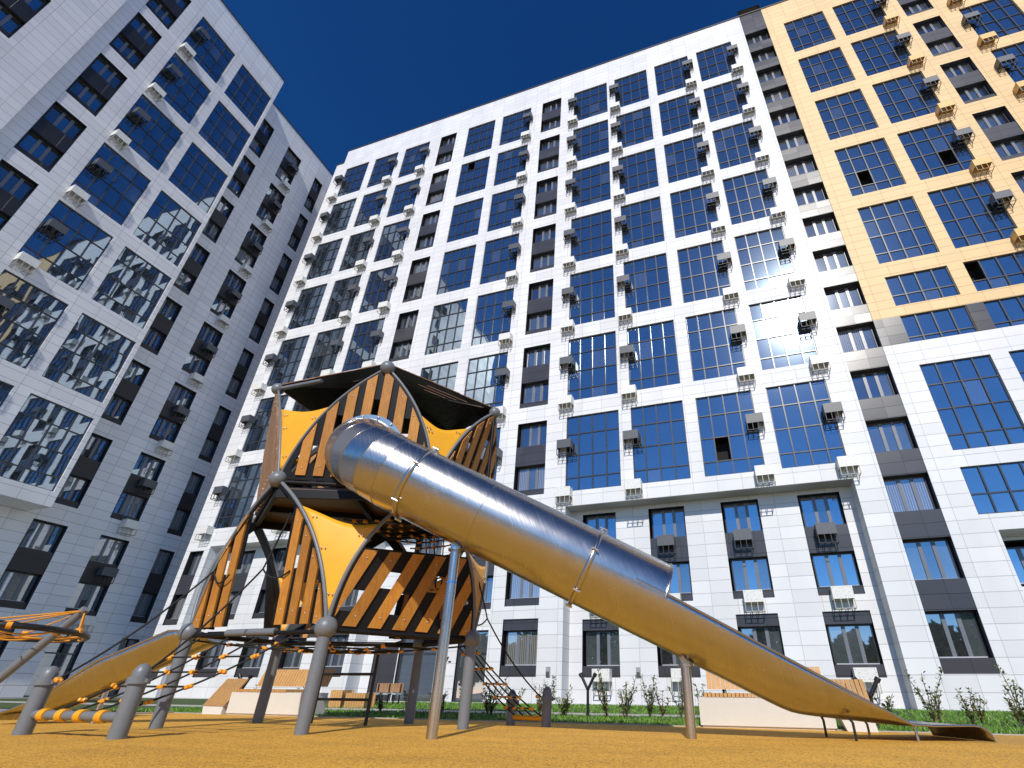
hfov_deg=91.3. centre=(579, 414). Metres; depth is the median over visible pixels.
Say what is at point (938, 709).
young shrub
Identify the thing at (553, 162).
window
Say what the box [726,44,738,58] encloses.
air conditioner cage
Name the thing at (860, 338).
window
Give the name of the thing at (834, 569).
window
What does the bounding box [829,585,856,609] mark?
air conditioner cage
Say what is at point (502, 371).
air conditioner cage
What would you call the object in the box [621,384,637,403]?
air conditioner cage
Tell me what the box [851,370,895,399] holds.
window
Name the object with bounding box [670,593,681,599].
air conditioner cage
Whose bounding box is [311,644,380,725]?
ladder
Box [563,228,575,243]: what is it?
air conditioner cage
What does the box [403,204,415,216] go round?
air conditioner cage
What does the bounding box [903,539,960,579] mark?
window
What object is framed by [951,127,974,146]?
air conditioner cage
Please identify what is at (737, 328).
air conditioner cage
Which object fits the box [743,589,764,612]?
air conditioner cage
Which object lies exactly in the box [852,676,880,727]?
floodlight stake
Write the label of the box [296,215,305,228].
window
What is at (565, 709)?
young shrub
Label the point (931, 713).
young shrub
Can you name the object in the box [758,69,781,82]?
window
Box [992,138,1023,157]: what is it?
window
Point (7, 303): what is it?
air conditioner cage
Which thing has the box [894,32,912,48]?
air conditioner cage
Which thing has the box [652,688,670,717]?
young shrub
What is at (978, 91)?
window
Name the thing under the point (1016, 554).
window
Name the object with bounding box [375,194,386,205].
air conditioner cage
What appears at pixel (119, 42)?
window
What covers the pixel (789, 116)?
window
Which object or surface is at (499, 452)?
air conditioner cage
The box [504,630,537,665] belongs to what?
window
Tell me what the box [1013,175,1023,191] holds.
window
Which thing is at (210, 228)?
window
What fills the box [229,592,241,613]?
window
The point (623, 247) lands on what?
air conditioner cage
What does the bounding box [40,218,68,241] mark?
air conditioner cage
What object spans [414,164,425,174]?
air conditioner cage
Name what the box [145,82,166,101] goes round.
air conditioner cage
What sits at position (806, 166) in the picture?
window
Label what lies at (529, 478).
window
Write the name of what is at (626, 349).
air conditioner cage
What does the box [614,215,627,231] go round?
air conditioner cage
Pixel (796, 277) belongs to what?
air conditioner cage
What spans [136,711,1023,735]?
kerb
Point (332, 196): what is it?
air conditioner cage
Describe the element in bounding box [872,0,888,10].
air conditioner cage
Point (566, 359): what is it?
air conditioner cage
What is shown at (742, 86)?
air conditioner cage
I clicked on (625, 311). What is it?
air conditioner cage
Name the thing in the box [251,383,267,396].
air conditioner cage
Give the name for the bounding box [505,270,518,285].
air conditioner cage
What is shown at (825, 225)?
window
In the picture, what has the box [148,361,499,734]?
play tower
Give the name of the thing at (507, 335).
air conditioner cage
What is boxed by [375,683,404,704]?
park bench
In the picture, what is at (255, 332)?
window
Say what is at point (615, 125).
air conditioner cage
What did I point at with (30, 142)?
window
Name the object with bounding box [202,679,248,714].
wooden lounger
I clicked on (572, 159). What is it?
air conditioner cage
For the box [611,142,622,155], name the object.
air conditioner cage
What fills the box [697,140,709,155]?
air conditioner cage
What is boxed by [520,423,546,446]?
window
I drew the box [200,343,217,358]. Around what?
air conditioner cage
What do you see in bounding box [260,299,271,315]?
window
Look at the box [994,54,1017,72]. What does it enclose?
air conditioner cage
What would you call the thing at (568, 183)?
air conditioner cage
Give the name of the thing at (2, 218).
window
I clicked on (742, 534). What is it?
air conditioner cage
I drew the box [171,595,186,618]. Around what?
window
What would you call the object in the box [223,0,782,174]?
sky
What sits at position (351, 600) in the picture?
window
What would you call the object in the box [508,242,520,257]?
air conditioner cage
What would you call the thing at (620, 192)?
air conditioner cage
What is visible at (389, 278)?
air conditioner cage
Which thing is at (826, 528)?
air conditioner cage
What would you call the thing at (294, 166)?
air conditioner cage
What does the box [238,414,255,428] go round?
air conditioner cage
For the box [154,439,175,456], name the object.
air conditioner cage
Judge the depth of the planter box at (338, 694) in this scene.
16.17 m
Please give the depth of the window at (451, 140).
50.17 m
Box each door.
[23,634,81,696]
[98,638,137,696]
[394,639,437,700]
[453,630,488,701]
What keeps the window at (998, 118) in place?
in the apartment building at (918, 254)
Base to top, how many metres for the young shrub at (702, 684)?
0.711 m
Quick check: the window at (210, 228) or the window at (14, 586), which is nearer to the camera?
the window at (14, 586)
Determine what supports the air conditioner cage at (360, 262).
attached to the apartment building at (694, 456)
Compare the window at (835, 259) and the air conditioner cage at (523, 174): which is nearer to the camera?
the window at (835, 259)
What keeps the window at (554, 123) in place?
in the apartment building at (694, 456)
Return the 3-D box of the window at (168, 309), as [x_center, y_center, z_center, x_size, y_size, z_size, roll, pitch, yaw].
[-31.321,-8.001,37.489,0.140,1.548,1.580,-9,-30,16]
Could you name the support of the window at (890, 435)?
in the apartment building at (918, 254)
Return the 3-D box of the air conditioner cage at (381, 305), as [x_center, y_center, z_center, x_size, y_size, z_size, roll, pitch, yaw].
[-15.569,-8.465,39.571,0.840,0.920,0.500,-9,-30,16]
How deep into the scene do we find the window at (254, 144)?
47.75 m
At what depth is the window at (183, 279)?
39.23 m
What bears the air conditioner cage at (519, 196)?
attached to the apartment building at (694, 456)
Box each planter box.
[328,690,353,707]
[343,693,375,707]
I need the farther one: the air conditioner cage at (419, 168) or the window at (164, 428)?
the air conditioner cage at (419, 168)
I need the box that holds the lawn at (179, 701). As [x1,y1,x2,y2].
[0,698,1023,733]
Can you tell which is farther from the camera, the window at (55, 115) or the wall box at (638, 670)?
the window at (55, 115)
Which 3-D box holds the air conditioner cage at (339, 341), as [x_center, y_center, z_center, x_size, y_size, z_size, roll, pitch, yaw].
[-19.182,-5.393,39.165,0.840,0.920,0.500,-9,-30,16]
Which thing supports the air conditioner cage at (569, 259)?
attached to the apartment building at (694, 456)
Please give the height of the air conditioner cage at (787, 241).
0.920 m
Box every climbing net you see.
[11,513,292,739]
[459,582,554,726]
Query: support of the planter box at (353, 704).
on the lawn at (179, 701)
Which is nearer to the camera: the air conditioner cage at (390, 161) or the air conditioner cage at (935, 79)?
the air conditioner cage at (935, 79)
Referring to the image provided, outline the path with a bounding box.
[0,701,699,717]
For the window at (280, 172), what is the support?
in the apartment building at (109, 328)
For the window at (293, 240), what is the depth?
50.43 m
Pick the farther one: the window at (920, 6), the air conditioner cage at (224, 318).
the air conditioner cage at (224, 318)
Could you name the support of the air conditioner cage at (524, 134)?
attached to the apartment building at (694, 456)
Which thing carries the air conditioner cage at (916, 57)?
attached to the apartment building at (918, 254)
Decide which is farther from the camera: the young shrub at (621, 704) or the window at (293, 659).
the window at (293, 659)
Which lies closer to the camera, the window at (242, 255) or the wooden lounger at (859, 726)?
the wooden lounger at (859, 726)
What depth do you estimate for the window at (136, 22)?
36.81 m
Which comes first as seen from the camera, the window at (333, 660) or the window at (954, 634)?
the window at (954, 634)
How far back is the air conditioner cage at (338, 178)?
52.19 m
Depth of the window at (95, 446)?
32.09 m
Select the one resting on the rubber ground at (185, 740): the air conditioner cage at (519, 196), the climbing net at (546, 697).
the climbing net at (546, 697)
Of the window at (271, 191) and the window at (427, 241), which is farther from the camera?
the window at (271, 191)
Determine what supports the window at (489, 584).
in the apartment building at (694, 456)
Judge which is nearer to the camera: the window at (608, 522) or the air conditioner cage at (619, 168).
the window at (608, 522)
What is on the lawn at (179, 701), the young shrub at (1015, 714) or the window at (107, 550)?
the young shrub at (1015, 714)
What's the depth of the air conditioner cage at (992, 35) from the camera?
33.06 m
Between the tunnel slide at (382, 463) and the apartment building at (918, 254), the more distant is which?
the apartment building at (918, 254)
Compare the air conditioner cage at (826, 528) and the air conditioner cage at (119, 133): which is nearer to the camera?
the air conditioner cage at (826, 528)
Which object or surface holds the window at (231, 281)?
in the apartment building at (109, 328)
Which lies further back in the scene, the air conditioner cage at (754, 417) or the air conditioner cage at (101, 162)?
the air conditioner cage at (101, 162)
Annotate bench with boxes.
[226,669,335,715]
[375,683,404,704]
[698,667,836,730]
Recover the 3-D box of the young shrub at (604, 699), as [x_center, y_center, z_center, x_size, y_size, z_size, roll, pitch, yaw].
[0.517,6.410,11.449,0.520,1.021,0.646,-9,-30,16]
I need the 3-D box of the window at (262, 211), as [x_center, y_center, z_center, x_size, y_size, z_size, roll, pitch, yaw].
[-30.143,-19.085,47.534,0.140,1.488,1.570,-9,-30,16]
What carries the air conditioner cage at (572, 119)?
attached to the apartment building at (694, 456)
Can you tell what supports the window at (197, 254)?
in the apartment building at (109, 328)
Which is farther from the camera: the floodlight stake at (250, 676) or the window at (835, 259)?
the window at (835, 259)
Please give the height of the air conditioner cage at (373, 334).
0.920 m
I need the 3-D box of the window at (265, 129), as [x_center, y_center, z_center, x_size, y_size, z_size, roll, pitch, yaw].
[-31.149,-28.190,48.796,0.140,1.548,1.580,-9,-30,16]
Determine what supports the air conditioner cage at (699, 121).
attached to the apartment building at (694, 456)
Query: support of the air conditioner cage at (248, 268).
attached to the apartment building at (109, 328)
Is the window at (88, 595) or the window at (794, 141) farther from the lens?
the window at (794, 141)
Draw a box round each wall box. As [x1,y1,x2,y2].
[546,667,549,675]
[636,667,640,676]
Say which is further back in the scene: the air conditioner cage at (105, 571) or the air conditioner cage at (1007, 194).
the air conditioner cage at (105, 571)
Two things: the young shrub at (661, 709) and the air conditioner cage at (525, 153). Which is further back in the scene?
the air conditioner cage at (525, 153)
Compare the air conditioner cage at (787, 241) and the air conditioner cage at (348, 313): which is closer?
the air conditioner cage at (787, 241)
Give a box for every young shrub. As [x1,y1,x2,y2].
[374,693,391,711]
[401,690,407,712]
[440,689,448,712]
[480,687,493,712]
[481,675,508,714]
[505,686,526,713]
[532,684,550,713]
[542,675,556,694]
[552,684,573,715]
[593,668,609,716]
[617,685,626,716]
[622,675,637,717]
[638,674,658,717]
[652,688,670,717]
[665,678,683,718]
[692,682,710,712]
[869,691,896,711]
[902,667,942,722]
[922,690,943,722]
[955,687,979,724]
[968,695,988,723]
[993,663,1023,723]
[1003,693,1021,723]
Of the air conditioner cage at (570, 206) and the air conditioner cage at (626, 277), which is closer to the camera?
the air conditioner cage at (626, 277)
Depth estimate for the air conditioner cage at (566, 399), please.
29.59 m
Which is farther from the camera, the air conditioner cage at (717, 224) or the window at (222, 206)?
the window at (222, 206)
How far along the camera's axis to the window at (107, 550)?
31.95 m
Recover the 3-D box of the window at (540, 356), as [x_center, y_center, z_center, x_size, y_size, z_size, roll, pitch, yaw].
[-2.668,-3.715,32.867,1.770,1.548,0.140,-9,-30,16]
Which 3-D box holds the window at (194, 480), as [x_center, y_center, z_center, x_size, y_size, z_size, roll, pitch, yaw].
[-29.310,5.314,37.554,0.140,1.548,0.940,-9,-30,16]
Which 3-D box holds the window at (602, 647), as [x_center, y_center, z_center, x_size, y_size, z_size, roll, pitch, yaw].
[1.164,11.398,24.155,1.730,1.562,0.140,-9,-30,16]
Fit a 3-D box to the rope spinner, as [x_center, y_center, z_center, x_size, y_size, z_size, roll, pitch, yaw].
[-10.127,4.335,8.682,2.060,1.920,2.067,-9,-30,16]
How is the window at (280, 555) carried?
in the apartment building at (694, 456)
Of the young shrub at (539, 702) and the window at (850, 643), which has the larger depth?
the window at (850, 643)
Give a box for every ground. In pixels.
[0,713,1023,767]
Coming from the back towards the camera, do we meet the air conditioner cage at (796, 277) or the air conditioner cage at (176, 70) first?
the air conditioner cage at (176, 70)
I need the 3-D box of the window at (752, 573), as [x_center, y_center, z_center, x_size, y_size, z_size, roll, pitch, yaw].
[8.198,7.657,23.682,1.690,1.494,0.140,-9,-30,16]
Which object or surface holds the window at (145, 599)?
in the apartment building at (109, 328)
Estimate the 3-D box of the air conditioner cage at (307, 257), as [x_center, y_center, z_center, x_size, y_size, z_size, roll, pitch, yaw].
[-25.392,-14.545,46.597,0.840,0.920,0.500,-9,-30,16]
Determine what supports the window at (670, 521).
in the apartment building at (694, 456)
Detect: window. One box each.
[0,4,21,34]
[0,162,33,200]
[0,214,6,226]
[0,570,38,601]
[0,632,7,648]
[18,131,60,167]
[19,520,63,551]
[24,0,46,11]
[43,104,82,139]
[57,475,87,501]
[67,582,105,610]
[69,78,104,111]
[80,434,108,460]
[89,536,125,564]
[90,56,123,88]
[103,395,128,419]
[111,34,142,65]
[113,492,144,518]
[122,361,146,384]
[130,15,158,45]
[131,454,161,480]
[132,592,153,616]
[142,328,163,349]
[148,0,173,26]
[150,550,170,573]
[151,416,178,441]
[159,299,178,320]
[167,383,192,407]
[169,509,187,530]
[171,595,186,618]
[175,0,187,9]
[175,269,193,290]
[183,352,206,374]
[184,473,201,494]
[188,552,203,574]
[189,245,206,264]
[197,323,219,345]
[200,438,215,457]
[202,645,224,667]
[203,220,219,238]
[211,296,231,316]
[213,407,227,426]
[215,198,230,216]
[223,271,242,291]
[227,377,240,394]
[228,176,242,193]
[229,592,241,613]
[235,552,254,573]
[236,247,253,266]
[238,350,250,366]
[239,157,252,174]
[242,643,266,667]
[246,226,263,244]
[250,138,262,154]
[250,323,261,339]
[257,204,273,221]
[259,121,271,136]
[259,594,264,612]
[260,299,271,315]
[266,185,282,202]
[270,276,280,290]
[275,549,285,569]
[276,166,290,182]
[279,255,288,269]
[283,639,306,667]
[284,149,298,165]
[288,234,297,247]
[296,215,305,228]
[304,196,312,209]
[311,180,319,191]
[326,635,348,666]
[341,590,358,606]
[393,342,411,357]
[400,313,417,328]
[407,284,424,298]
[413,260,429,273]
[419,235,434,247]
[419,537,442,554]
[424,213,439,225]
[429,191,444,202]
[434,172,448,182]
[439,153,452,162]
[443,136,455,145]
[466,577,492,602]
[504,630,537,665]
[509,574,539,598]
[517,466,544,490]
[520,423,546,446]
[523,382,548,403]
[526,347,549,366]
[529,312,551,330]
[531,282,552,299]
[533,253,554,268]
[535,227,555,242]
[537,202,556,215]
[539,179,557,192]
[540,157,558,170]
[542,138,559,149]
[543,118,560,129]
[545,102,560,112]
[586,514,615,537]
[586,630,619,665]
[651,508,686,537]
[660,648,690,665]
[668,562,691,593]
[723,501,761,532]
[731,557,771,590]
[740,626,783,654]
[746,33,768,44]
[752,50,774,63]
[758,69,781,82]
[764,89,788,103]
[770,111,796,125]
[778,134,805,150]
[786,159,815,176]
[794,186,825,205]
[799,494,844,526]
[803,217,836,236]
[811,552,860,586]
[814,249,849,271]
[825,285,862,309]
[826,624,880,664]
[837,325,878,352]
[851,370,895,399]
[866,419,914,452]
[883,475,935,511]
[902,2,928,14]
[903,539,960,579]
[915,20,942,34]
[925,611,988,657]
[928,40,956,54]
[942,62,973,77]
[957,84,989,101]
[974,111,1009,128]
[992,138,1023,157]
[1006,547,1023,584]
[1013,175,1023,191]
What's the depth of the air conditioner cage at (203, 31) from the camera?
40.70 m
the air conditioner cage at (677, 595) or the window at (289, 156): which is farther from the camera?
the window at (289, 156)
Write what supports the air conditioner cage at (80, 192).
attached to the apartment building at (109, 328)
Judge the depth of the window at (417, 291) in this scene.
40.26 m
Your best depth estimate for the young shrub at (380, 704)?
12.82 m
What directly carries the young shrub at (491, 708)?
on the lawn at (179, 701)
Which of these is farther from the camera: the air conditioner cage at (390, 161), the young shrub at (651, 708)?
the air conditioner cage at (390, 161)
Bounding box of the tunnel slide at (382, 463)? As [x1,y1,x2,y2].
[325,415,996,741]
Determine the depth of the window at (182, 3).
40.09 m
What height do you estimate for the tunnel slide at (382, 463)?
4.704 m
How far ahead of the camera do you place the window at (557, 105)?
47.17 m
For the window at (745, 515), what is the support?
in the apartment building at (694, 456)
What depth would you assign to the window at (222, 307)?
41.94 m
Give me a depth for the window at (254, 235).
46.12 m
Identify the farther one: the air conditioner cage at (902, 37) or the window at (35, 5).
the air conditioner cage at (902, 37)
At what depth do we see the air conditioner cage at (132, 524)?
32.62 m
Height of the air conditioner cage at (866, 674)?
0.920 m
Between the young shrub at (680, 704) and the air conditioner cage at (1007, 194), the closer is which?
the young shrub at (680, 704)
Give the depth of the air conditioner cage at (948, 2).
35.97 m
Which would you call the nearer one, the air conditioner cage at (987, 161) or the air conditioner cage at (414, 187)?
the air conditioner cage at (987, 161)
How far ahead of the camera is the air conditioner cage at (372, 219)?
46.16 m
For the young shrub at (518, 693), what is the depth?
11.94 m
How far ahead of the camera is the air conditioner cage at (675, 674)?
21.92 m
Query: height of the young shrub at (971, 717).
0.646 m
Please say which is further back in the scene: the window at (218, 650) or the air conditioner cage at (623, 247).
the air conditioner cage at (623, 247)
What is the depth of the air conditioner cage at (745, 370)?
26.79 m
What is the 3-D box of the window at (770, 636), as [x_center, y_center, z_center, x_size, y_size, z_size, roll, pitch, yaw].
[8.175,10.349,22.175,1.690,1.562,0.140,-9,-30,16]
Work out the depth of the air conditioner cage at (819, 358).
25.82 m
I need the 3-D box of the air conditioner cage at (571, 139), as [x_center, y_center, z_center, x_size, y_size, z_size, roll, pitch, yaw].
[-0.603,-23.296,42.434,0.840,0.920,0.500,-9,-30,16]
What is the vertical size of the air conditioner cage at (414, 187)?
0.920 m
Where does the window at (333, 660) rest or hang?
in the apartment building at (694, 456)
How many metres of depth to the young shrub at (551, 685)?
12.09 m
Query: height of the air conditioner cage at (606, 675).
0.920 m
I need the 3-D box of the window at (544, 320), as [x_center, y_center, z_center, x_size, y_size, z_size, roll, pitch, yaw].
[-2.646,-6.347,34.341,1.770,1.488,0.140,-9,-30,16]
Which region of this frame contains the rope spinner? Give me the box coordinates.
[0,606,90,682]
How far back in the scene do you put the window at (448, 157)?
48.80 m
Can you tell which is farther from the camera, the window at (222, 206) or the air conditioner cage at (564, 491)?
the window at (222, 206)
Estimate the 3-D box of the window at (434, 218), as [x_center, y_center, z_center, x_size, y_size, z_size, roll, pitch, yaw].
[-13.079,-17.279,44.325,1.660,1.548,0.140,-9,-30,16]
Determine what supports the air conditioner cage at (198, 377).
attached to the apartment building at (109, 328)
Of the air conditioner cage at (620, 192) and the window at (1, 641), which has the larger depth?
the air conditioner cage at (620, 192)
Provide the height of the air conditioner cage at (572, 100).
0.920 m
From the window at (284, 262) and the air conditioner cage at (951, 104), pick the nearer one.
the air conditioner cage at (951, 104)
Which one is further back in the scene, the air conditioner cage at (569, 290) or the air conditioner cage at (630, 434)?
the air conditioner cage at (569, 290)
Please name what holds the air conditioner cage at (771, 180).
attached to the apartment building at (694, 456)
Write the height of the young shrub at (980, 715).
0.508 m
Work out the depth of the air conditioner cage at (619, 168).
38.44 m
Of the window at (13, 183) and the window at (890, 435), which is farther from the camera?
the window at (13, 183)
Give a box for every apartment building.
[0,0,332,697]
[142,16,954,710]
[737,0,1023,711]
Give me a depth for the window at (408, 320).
38.79 m
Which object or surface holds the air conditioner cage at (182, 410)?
attached to the apartment building at (109, 328)
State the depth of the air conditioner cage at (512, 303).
35.03 m
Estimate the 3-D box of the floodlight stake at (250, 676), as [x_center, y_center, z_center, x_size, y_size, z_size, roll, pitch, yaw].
[-8.334,6.868,12.201,0.484,0.876,0.095,-9,-30,16]
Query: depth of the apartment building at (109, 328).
33.41 m
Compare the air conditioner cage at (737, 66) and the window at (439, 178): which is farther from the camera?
the window at (439, 178)
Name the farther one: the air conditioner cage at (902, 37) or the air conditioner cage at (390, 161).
the air conditioner cage at (390, 161)
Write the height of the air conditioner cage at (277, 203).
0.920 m
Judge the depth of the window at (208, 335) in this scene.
40.44 m
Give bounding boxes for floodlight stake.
[238,673,253,688]
[578,672,596,715]
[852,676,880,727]
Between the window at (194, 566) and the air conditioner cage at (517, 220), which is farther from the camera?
the air conditioner cage at (517, 220)
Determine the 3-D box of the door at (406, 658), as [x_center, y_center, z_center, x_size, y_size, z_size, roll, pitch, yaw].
[-8.601,13.417,26.461,2.350,3.280,0.130,-9,-30,16]
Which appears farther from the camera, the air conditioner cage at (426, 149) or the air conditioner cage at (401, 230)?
the air conditioner cage at (426, 149)
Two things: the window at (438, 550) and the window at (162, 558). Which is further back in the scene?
the window at (162, 558)
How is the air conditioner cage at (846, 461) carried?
attached to the apartment building at (694, 456)
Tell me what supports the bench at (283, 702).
on the lawn at (179, 701)
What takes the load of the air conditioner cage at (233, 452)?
attached to the apartment building at (694, 456)
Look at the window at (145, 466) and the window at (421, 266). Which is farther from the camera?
the window at (421, 266)
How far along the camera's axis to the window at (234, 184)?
44.90 m
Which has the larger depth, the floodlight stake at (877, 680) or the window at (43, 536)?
the window at (43, 536)
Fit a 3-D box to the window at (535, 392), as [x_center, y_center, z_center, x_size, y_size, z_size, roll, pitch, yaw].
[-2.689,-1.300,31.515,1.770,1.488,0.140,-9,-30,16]
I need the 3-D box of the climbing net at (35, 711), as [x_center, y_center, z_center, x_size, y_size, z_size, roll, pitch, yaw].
[-5.446,2.715,6.903,2.533,2.988,1.465,-9,-30,16]
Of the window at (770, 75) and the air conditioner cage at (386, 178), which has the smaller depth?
the window at (770, 75)
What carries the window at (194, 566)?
in the apartment building at (694, 456)
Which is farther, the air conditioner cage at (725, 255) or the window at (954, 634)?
the air conditioner cage at (725, 255)
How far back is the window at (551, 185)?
41.48 m
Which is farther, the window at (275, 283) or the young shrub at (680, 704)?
the window at (275, 283)
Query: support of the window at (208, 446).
in the apartment building at (109, 328)
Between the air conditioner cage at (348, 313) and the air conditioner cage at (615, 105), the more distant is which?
the air conditioner cage at (615, 105)
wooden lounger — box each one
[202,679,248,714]
[830,679,877,731]
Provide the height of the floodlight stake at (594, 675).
0.958 m
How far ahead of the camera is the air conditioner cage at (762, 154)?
34.30 m
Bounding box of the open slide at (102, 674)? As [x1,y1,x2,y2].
[0,630,228,723]
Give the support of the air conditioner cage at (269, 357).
attached to the apartment building at (694, 456)
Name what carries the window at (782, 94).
in the apartment building at (918, 254)
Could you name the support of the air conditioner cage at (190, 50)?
attached to the apartment building at (109, 328)
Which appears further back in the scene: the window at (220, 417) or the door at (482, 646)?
the window at (220, 417)
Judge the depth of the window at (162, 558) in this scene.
34.78 m
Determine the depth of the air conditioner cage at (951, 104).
31.35 m
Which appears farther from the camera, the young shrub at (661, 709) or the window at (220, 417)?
the window at (220, 417)
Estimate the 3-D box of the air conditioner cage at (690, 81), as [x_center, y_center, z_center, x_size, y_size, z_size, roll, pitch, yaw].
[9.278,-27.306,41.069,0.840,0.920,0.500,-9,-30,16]
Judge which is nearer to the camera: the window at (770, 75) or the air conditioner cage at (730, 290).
the air conditioner cage at (730, 290)
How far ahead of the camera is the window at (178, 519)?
36.26 m
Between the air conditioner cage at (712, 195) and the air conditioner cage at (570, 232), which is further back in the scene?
the air conditioner cage at (570, 232)
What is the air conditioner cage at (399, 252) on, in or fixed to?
attached to the apartment building at (694, 456)
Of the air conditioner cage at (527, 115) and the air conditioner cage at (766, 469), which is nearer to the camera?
the air conditioner cage at (766, 469)
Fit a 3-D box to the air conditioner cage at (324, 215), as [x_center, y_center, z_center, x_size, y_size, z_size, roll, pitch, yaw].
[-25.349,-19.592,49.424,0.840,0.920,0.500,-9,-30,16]
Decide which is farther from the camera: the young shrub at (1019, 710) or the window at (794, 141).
the window at (794, 141)
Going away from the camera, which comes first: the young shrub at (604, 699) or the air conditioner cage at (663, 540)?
the young shrub at (604, 699)
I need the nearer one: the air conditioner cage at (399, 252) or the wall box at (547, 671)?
the wall box at (547, 671)
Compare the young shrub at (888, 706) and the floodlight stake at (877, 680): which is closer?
the floodlight stake at (877, 680)
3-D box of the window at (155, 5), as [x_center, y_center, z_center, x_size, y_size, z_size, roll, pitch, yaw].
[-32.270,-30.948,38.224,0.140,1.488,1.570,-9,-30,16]
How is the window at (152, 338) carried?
in the apartment building at (109, 328)
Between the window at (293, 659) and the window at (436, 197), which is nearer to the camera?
the window at (293, 659)
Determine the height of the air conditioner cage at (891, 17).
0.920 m
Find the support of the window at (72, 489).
in the apartment building at (109, 328)
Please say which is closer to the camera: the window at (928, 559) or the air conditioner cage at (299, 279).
the window at (928, 559)
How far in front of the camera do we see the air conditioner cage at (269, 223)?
46.80 m
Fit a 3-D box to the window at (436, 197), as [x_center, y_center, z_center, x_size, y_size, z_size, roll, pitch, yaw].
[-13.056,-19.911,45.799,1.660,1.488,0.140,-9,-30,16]
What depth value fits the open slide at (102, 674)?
7.99 m
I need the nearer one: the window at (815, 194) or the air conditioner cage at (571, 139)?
the window at (815, 194)
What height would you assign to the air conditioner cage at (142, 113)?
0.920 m
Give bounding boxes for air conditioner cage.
[0,294,15,316]
[9,251,40,274]
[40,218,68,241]
[63,184,90,206]
[71,615,97,632]
[88,157,113,179]
[93,566,118,583]
[107,129,131,150]
[116,519,140,535]
[129,106,150,126]
[135,478,157,494]
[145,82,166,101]
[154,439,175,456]
[164,63,183,82]
[170,405,190,421]
[178,42,196,60]
[187,372,205,388]
[193,26,210,44]
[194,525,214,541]
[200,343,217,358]
[210,486,229,500]
[214,314,231,329]
[225,449,242,463]
[226,288,241,303]
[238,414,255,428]
[239,264,253,278]
[249,241,263,255]
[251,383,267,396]
[260,219,273,233]
[263,353,278,366]
[269,199,281,212]
[274,326,288,338]
[279,180,291,193]
[284,300,298,312]
[287,162,298,175]
[293,276,306,288]
[302,253,315,264]
[311,232,323,243]
[319,211,330,222]
[320,369,334,375]
[326,192,337,203]
[328,338,343,352]
[333,174,344,185]
[338,310,352,323]
[346,284,359,297]
[354,259,367,272]
[361,236,374,248]
[361,360,376,367]
[368,214,380,225]
[369,330,383,343]
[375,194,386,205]
[377,301,390,315]
[381,175,392,186]
[384,274,397,288]
[387,157,397,168]
[391,249,403,262]
[397,226,409,239]
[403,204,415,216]
[409,184,420,194]
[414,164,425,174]
[419,146,429,157]
[494,367,509,384]
[496,406,506,422]
[496,448,502,465]
[498,332,512,348]
[502,300,515,315]
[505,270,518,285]
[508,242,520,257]
[511,217,523,231]
[514,193,525,206]
[516,170,527,184]
[518,150,529,163]
[520,130,531,142]
[523,112,532,124]
[555,486,572,505]
[556,438,572,457]
[558,395,573,413]
[559,355,574,373]
[560,319,574,336]
[561,286,575,302]
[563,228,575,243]
[563,256,575,271]
[564,202,576,217]
[565,178,576,192]
[566,155,577,169]
[567,115,577,127]
[567,135,577,148]
[568,97,577,109]
[592,669,611,691]
[609,83,619,96]
[610,101,620,115]
[610,121,621,135]
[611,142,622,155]
[612,164,624,178]
[613,189,625,204]
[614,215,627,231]
[615,243,628,260]
[617,274,630,290]
[618,307,632,325]
[619,344,634,362]
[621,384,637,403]
[623,429,639,449]
[625,478,642,499]
[657,534,675,555]
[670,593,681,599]
[671,668,692,691]
[682,59,693,71]
[685,77,696,90]
[689,97,700,110]
[693,117,705,132]
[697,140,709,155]
[701,164,714,181]
[706,191,719,205]
[711,220,725,237]
[716,251,732,269]
[723,286,739,304]
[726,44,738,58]
[729,324,746,343]
[731,62,743,77]
[733,528,753,549]
[737,81,749,96]
[737,365,755,385]
[742,102,755,118]
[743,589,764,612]
[745,412,764,433]
[748,125,762,141]
[754,464,775,486]
[755,150,769,167]
[762,177,777,194]
[770,205,786,224]
[778,237,795,256]
[787,272,806,291]
[798,311,817,331]
[809,353,830,374]
[814,522,838,545]
[821,401,844,423]
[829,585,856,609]
[835,455,860,478]
[851,667,882,693]
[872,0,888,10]
[883,12,899,29]
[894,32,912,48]
[907,52,926,70]
[920,75,941,93]
[935,99,957,118]
[946,0,965,8]
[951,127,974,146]
[961,10,981,28]
[969,156,994,176]
[977,31,998,49]
[988,189,1016,210]
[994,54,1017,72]
[1010,227,1023,247]
[1012,80,1023,97]
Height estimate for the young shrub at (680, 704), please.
0.945 m
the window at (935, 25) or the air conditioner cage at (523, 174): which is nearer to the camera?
the window at (935, 25)
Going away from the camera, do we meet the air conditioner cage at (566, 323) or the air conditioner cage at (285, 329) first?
the air conditioner cage at (566, 323)
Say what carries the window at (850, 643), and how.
in the apartment building at (694, 456)
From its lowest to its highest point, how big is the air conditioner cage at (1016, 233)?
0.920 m
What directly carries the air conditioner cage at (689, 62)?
attached to the apartment building at (694, 456)
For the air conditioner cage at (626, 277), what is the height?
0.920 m
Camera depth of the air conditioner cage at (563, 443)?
28.16 m
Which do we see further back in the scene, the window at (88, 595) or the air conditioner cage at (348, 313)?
the air conditioner cage at (348, 313)
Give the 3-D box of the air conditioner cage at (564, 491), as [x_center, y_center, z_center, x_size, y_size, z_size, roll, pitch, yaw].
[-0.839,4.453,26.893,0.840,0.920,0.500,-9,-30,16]

